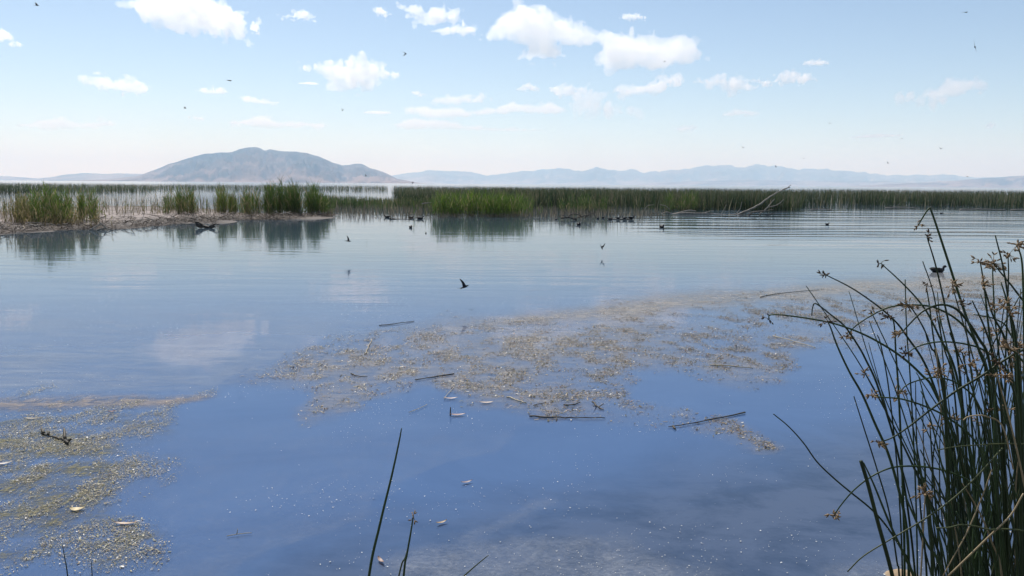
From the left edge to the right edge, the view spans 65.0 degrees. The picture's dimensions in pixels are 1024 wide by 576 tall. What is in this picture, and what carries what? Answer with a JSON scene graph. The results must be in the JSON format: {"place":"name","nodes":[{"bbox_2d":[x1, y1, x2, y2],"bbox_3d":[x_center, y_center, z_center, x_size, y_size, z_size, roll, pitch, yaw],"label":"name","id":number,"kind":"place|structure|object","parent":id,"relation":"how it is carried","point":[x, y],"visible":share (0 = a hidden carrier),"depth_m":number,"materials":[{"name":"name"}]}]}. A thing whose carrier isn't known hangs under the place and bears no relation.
{"place":"outdoors","nodes":[
{"label":"outdoors","id":0,"kind":"place"},
{"bbox_2d":[0,173,141,180],"bbox_3d":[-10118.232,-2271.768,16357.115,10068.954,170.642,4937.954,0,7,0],"label":"hills","id":1,"kind":"structure","parent":0,"point":[83,176],"depth_m":15676.50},
{"bbox_2d":[0,206,336,234],"bbox_3d":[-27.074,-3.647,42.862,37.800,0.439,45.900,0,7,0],"label":"mud bank","id":2,"kind":"structure","parent":0,"point":[114,213],"depth_m":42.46,"materials":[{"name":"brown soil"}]},
{"bbox_2d":[0,190,39,223],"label":"reed clump","id":3,"kind":"object","parent":2,"relation":"on","point":[20,205],"visible":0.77,"depth_m":35.69,"materials":[{"name":"green plant"}]},
{"bbox_2d":[24,182,93,224],"bbox_3d":[-22.151,-4.292,39.144,3.079,2.184,12.112,-4,8,-29],"label":"reed clump","id":4,"kind":"object","parent":2,"relation":"on","point":[45,201],"visible":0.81,"depth_m":34.82,"materials":[{"name":"green plant"}]},
{"bbox_2d":[6,204,112,228],"bbox_3d":[-20.732,-3.321,36.002,4.846,1.086,7.376,-4,8,-28],"label":"reed clump","id":5,"kind":"object","parent":2,"relation":"on","point":[74,218],"visible":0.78,"depth_m":34.27,"materials":[{"name":"green plant"}]},
{"bbox_2d":[73,183,104,220],"bbox_3d":[-22.035,-4.572,41.759,1.777,2.070,10.453,-3,8,-25],"label":"reed clump","id":6,"kind":"object","parent":2,"relation":"on","point":[83,203],"visible":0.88,"depth_m":38.21,"materials":[{"name":"green plant"}]},
{"bbox_2d":[77,192,262,213],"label":"reed clump","id":7,"kind":"object","parent":2,"relation":"on","point":[159,205],"visible":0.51,"depth_m":48.37,"materials":[{"name":"green plant"}]},
{"bbox_2d":[152,184,206,214],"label":"reed clump","id":8,"kind":"object","parent":2,"relation":"on","point":[189,197],"visible":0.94,"depth_m":46.77,"materials":[{"name":"green plant"}]},
{"bbox_2d":[212,183,241,213],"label":"reed clump","id":9,"kind":"object","parent":2,"relation":"on","point":[223,198],"visible":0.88,"depth_m":47.72,"materials":[{"name":"green plant"}]},
{"bbox_2d":[229,184,274,215],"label":"reed clump","id":10,"kind":"object","parent":2,"relation":"on","point":[247,202],"visible":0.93,"depth_m":46.05,"materials":[{"name":"green plant"}]},
{"bbox_2d":[243,175,303,214],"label":"reed clump","id":11,"kind":"object","parent":2,"relation":"on","point":[281,200],"visible":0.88,"depth_m":46.68,"materials":[{"name":"green plant"}]},
{"bbox_2d":[288,179,335,214],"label":"reed clump","id":12,"kind":"object","parent":2,"relation":"on","point":[312,200],"visible":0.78,"depth_m":48.03,"materials":[{"name":"green plant"}]},
{"bbox_2d":[72,147,427,183],"bbox_3d":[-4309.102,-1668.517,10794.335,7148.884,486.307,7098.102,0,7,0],"label":"mountain","id":13,"kind":"structure","parent":0,"point":[251,164],"depth_m":9136.19,"materials":[{"name":"grey stone"}]},
{"bbox_2d":[460,279,468,288],"bbox_3d":[-0.797,-0.053,13.065,0.198,0.144,0.170,-20,42,-17],"label":"swallow","id":14,"kind":"object","parent":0,"point":[464,285],"visible":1,"depth_m":13.09,"materials":[{"name":"black"}]},
{"bbox_2d":[0,180,1023,575],"bbox_3d":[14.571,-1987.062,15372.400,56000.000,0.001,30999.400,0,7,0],"label":"lake water","id":15,"kind":"structure","parent":0,"point":[218,310],"depth_m":7.99,"materials":[{"name":"blue liquid"}]},
{"bbox_2d":[40,428,71,443],"bbox_3d":[-3.551,1.142,6.298,0.511,0.070,0.108,6,9,36],"label":"floating twig","id":16,"kind":"object","parent":15,"relation":"on","point":[65,439],"visible":1,"depth_m":6.27,"materials":[{"name":"wood"}]},
{"bbox_2d":[0,420,140,553],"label":"algae film","id":17,"kind":"object","parent":15,"relation":"on","point":[52,496],"visible":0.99,"depth_m":5.30,"materials":[{"name":"plant"}]},
{"bbox_2d":[0,399,178,405],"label":"scum film","id":18,"kind":"object","parent":15,"relation":"on","point":[88,401],"visible":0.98,"depth_m":7.29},
{"bbox_2d":[89,222,111,229],"bbox_3d":[-16.777,-2.524,32.769,0.920,0.366,0.072,0,7,0],"label":"drift log","id":19,"kind":"object","parent":15,"relation":"on","point":[100,228],"visible":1,"depth_m":32.76,"materials":[{"name":"brown wood"}]},
{"bbox_2d":[0,382,213,575],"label":"floating debris","id":20,"kind":"object","parent":15,"relation":"on","point":[96,490],"visible":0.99,"depth_m":5.46,"materials":[{"name":"brown plant"}]},
{"bbox_2d":[70,507,83,509],"bbox_3d":[-2.655,1.345,4.908,0.085,0.014,0.050,-1,8,-11],"label":"floating leaf","id":21,"kind":"object","parent":20,"relation":"on","point":[74,508],"visible":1,"depth_m":4.92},
{"bbox_2d":[115,521,137,523],"bbox_3d":[-2.263,1.374,4.707,0.140,0.014,0.025,0,7,-3],"label":"floating leaf","id":22,"kind":"object","parent":20,"relation":"on","point":[125,522],"visible":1,"depth_m":4.71,"materials":[{"name":"beige plant"}]},
{"bbox_2d":[0,194,325,221],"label":"dead reed stems","id":23,"kind":"object","parent":15,"relation":"on","point":[102,205],"visible":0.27,"depth_m":52.57,"materials":[{"name":"beige plant"}]},
{"bbox_2d":[0,182,387,194],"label":"reed bed","id":24,"kind":"object","parent":15,"relation":"on","point":[71,187],"visible":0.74,"depth_m":168.69,"materials":[{"name":"green plant"}]},
{"bbox_2d":[192,221,219,227],"bbox_3d":[-13.266,-2.730,34.848,1.216,0.332,0.215,0,7,0],"label":"drift log","id":25,"kind":"object","parent":15,"relation":"on","point":[198,224],"visible":1,"depth_m":34.81,"materials":[{"name":"brown wood"}]},
{"bbox_2d":[318,193,442,208],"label":"reed bed","id":26,"kind":"object","parent":15,"relation":"on","point":[341,201],"visible":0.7,"depth_m":66.54,"materials":[{"name":"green plant"}]},
{"bbox_2d":[393,192,454,205],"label":"reed clump","id":27,"kind":"object","parent":15,"relation":"in","point":[416,197],"visible":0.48,"depth_m":68.09,"materials":[{"name":"green plant"}]},
{"bbox_2d":[415,373,453,379],"bbox_3d":[-0.802,0.920,8.341,0.467,0.015,0.022,-5,9,-35],"label":"floating stick","id":28,"kind":"object","parent":15,"relation":"on","point":[435,376],"visible":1,"depth_m":8.35,"materials":[{"name":"wood"}]},
{"bbox_2d":[412,186,569,216],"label":"reed clump","id":29,"kind":"object","parent":15,"relation":"in","point":[501,206],"visible":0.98,"depth_m":49.05,"materials":[{"name":"green plant"}]},
{"bbox_2d":[328,203,664,218],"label":"dead reed stems","id":30,"kind":"object","parent":15,"relation":"on","point":[562,212],"visible":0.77,"depth_m":52.25,"materials":[{"name":"brown plant"}]},
{"bbox_2d":[330,209,667,219],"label":"dead reed litter","id":31,"kind":"object","parent":15,"relation":"on","point":[487,215],"visible":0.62,"depth_m":48.85,"materials":[{"name":"beige plant"}]},
{"bbox_2d":[5,296,1010,575],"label":"floating specks","id":32,"kind":"object","parent":15,"relation":"on","point":[445,430],"visible":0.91,"depth_m":5.68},
{"bbox_2d":[529,415,604,421],"bbox_3d":[0.472,1.120,6.879,0.652,0.021,0.114,1,7,4],"label":"floating stick","id":33,"kind":"object","parent":15,"relation":"on","point":[556,417],"visible":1,"depth_m":6.92,"materials":[{"name":"wood"}]},
{"bbox_2d":[560,211,595,219],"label":"drift tangle","id":34,"kind":"object","parent":15,"relation":"in","point":[576,217],"visible":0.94,"depth_m":45.25,"materials":[{"name":"brown wood"}]},
{"bbox_2d":[549,188,617,212],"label":"reed clump","id":35,"kind":"object","parent":15,"relation":"in","point":[603,204],"visible":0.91,"depth_m":56.27,"materials":[{"name":"green plant"}]},
{"bbox_2d":[240,275,1022,450],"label":"floating debris","id":36,"kind":"object","parent":15,"relation":"on","point":[615,358],"visible":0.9,"depth_m":9.64,"materials":[{"name":"brown plant"}]},
{"bbox_2d":[645,204,695,213],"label":"fallen log","id":37,"kind":"object","parent":15,"relation":"on","point":[677,212],"visible":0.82,"depth_m":57.01,"materials":[{"name":"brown wood"}]},
{"bbox_2d":[648,189,704,211],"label":"reed clump","id":38,"kind":"object","parent":15,"relation":"in","point":[691,202],"visible":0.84,"depth_m":61.38,"materials":[{"name":"green plant"}]},
{"bbox_2d":[365,275,1021,394],"bbox_3d":[6.034,0.352,13.173,20.628,0.001,8.410,-5,9,-38],"label":"scum film","id":39,"kind":"object","parent":15,"relation":"on","point":[670,302],"visible":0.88,"depth_m":13.54,"materials":[{"name":"beige plant"}]},
{"bbox_2d":[673,206,735,214],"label":"fallen log","id":40,"kind":"object","parent":15,"relation":"on","point":[700,213],"visible":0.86,"depth_m":56.02,"materials":[{"name":"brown wood"}]},
{"bbox_2d":[668,412,745,428],"bbox_3d":[1.695,1.128,6.865,0.881,0.020,0.078,-4,9,-31],"label":"floating stick","id":41,"kind":"object","parent":15,"relation":"on","point":[673,426],"visible":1,"depth_m":6.87,"materials":[{"name":"wood"}]},
{"bbox_2d":[391,185,1023,211],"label":"reed bed","id":42,"kind":"object","parent":15,"relation":"on","point":[653,198],"visible":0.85,"depth_m":81.16,"materials":[{"name":"green plant"}]},
{"bbox_2d":[710,364,752,368],"bbox_3d":[2.436,0.868,8.927,0.468,0.016,0.037,3,8,19],"label":"floating stick","id":43,"kind":"object","parent":15,"relation":"on","point":[731,365],"visible":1,"depth_m":8.94,"materials":[{"name":"wood"}]},
{"bbox_2d":[735,185,790,214],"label":"fallen branch","id":44,"kind":"object","parent":15,"relation":"in","point":[743,212],"visible":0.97,"depth_m":55.37,"materials":[{"name":"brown wood"}]},
{"bbox_2d":[760,290,811,297],"bbox_3d":[5.183,0.092,15.074,1.850,0.019,0.116,-5,9,-36],"label":"floating stick","id":45,"kind":"object","parent":15,"relation":"on","point":[785,292],"visible":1,"depth_m":15.05,"materials":[{"name":"wood"}]},
{"bbox_2d":[773,335,815,347],"bbox_3d":[3.641,0.690,10.359,0.037,0.014,0.822,-2,8,-20],"label":"floating stick","id":46,"kind":"object","parent":15,"relation":"on","point":[794,341],"visible":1,"depth_m":10.39,"materials":[{"name":"wood"}]},
{"bbox_2d":[884,569,918,575],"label":"shore stone","id":47,"kind":"object","parent":15,"relation":"in","point":[887,573],"visible":0.43,"depth_m":4.17,"materials":[{"name":"stone"}]},
{"bbox_2d":[929,265,946,272],"bbox_3d":[10.100,-0.444,19.028,0.431,0.202,0.196,0,7,-3],"label":"duck","id":48,"kind":"object","parent":15,"relation":"on","point":[940,270],"visible":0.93,"depth_m":18.97},
{"bbox_2d":[0,0,1023,177],"label":"sky","id":49,"kind":"structure","parent":0,"point":[484,87],"materials":[{"name":"blue"}]},
{"bbox_2d":[393,164,998,184],"bbox_3d":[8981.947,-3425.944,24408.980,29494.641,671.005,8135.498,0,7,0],"label":"mountain range","id":50,"kind":"structure","parent":0,"point":[597,176],"depth_m":23292.24,"materials":[{"name":"grey stone"}]},
{"bbox_2d":[633,180,911,186],"bbox_3d":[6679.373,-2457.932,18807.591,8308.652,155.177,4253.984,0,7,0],"label":"foothills","id":51,"kind":"structure","parent":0,"point":[841,183],"depth_m":18210.37,"materials":[{"name":"grey stone"}]},
{"bbox_2d":[885,207,914,207],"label":"drift log","id":52,"kind":"object","parent":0,"point":[899,207],"visible":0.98,"depth_m":75.23,"materials":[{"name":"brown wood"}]},
{"bbox_2d":[835,176,1023,187],"bbox_3d":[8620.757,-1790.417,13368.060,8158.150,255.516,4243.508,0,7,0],"label":"ridge","id":53,"kind":"structure","parent":0,"point":[1010,182],"depth_m":12560.44,"materials":[{"name":"grey stone"}]},
{"bbox_2d":[960,209,1004,209],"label":"drift log","id":54,"kind":"object","parent":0,"point":[982,209],"visible":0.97,"depth_m":70.89,"materials":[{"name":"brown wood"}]},
{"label":"shore ground","id":55,"kind":"structure","parent":0,"visible":0},
{"bbox_2d":[62,545,67,575],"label":"rush tuft","id":56,"kind":"object","parent":55,"relation":"on","point":[65,561],"visible":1,"depth_m":2.74,"materials":[{"name":"green plant"}]},
{"bbox_2d":[368,428,401,575],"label":"rush tuft","id":57,"kind":"object","parent":55,"relation":"on","point":[377,533],"visible":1,"depth_m":2.72,"materials":[{"name":"green plant"}]},
{"bbox_2d":[398,510,417,575],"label":"rush tuft","id":58,"kind":"object","parent":55,"relation":"on","point":[405,558],"visible":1,"depth_m":2.63,"materials":[{"name":"green plant"}]},
{"bbox_2d":[464,555,488,575],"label":"rush tuft","id":59,"kind":"object","parent":55,"relation":"on","point":[475,566],"visible":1,"depth_m":2.43,"materials":[{"name":"green plant"}]},
{"bbox_2d":[761,207,1023,575],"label":"bulrush clump","id":60,"kind":"object","parent":55,"relation":"on","point":[965,557],"visible":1,"depth_m":2.51,"materials":[{"name":"green plant"}]}
]}

